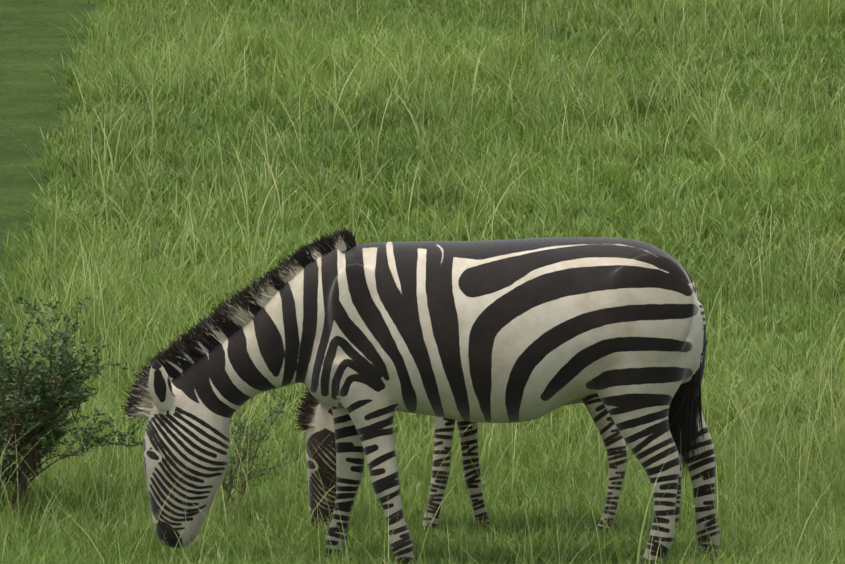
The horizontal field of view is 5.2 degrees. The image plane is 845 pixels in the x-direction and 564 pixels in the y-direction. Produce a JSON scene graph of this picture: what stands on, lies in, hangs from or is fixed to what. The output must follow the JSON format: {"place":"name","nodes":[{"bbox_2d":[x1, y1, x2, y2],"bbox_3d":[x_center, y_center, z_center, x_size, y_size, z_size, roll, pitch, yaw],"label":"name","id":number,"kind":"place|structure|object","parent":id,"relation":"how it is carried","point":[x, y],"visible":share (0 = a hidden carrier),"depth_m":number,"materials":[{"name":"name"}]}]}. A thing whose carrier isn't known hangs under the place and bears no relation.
{"place":"outdoors","nodes":[
{"label":"outdoors","id":0,"kind":"place"},
{"bbox_2d":[0,0,844,563],"bbox_3d":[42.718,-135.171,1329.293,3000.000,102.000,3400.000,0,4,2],"label":"ground","id":1,"kind":"structure","parent":0,"point":[34,40],"depth_m":57.65,"materials":[{"name":"green plant"}]},
{"bbox_2d":[0,295,145,520],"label":"shrub","id":2,"kind":"object","parent":1,"relation":"on","point":[19,407],"visible":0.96,"depth_m":37.99,"materials":[{"name":"green plant"}]},
{"bbox_2d":[221,390,301,519],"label":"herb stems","id":3,"kind":"object","parent":1,"relation":"on","point":[246,451],"visible":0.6,"depth_m":37.97,"materials":[{"name":"green plant"}]},
{"bbox_2d":[120,228,720,563],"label":"zebra","id":4,"kind":"object","parent":1,"relation":"on","point":[365,341],"visible":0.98,"depth_m":36.32},
{"bbox_2d":[0,0,844,279],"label":"grass","id":5,"kind":"structure","parent":1,"relation":"on","point":[118,72],"depth_m":55.25,"materials":[{"name":"green plant"}]},
{"bbox_2d":[0,315,844,563],"bbox_3d":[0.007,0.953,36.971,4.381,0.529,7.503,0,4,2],"label":"grass","id":6,"kind":"structure","parent":1,"relation":"on","point":[32,539],"depth_m":38.05,"materials":[{"name":"green plant"}]},
{"bbox_2d":[0,221,844,448],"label":"grass","id":7,"kind":"structure","parent":1,"relation":"on","point":[168,313],"depth_m":44.23,"materials":[{"name":"green plant"}]},
{"bbox_2d":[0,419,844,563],"bbox_3d":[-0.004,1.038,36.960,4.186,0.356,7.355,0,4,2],"label":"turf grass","id":8,"kind":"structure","parent":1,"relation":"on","point":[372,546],"depth_m":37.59,"materials":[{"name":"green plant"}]},
{"bbox_2d":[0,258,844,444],"bbox_3d":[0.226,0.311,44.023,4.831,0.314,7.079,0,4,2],"label":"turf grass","id":9,"kind":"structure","parent":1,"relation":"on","point":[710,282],"depth_m":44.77,"materials":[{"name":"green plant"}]},
{"bbox_2d":[0,166,844,438],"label":"grass stalks","id":10,"kind":"structure","parent":1,"relation":"on","point":[468,236],"depth_m":45.29,"materials":[{"name":"green plant"}]},
{"bbox_2d":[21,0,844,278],"bbox_3d":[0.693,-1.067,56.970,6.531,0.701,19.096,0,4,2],"label":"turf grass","id":11,"kind":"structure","parent":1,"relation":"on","point":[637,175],"depth_m":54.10,"materials":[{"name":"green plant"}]},
{"bbox_2d":[292,388,681,542],"bbox_3d":[0.258,0.577,37.528,1.559,0.940,0.381,0,4,2],"label":"zebra","id":12,"kind":"object","parent":1,"relation":"on","point":[313,420],"visible":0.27,"depth_m":37.48}
]}

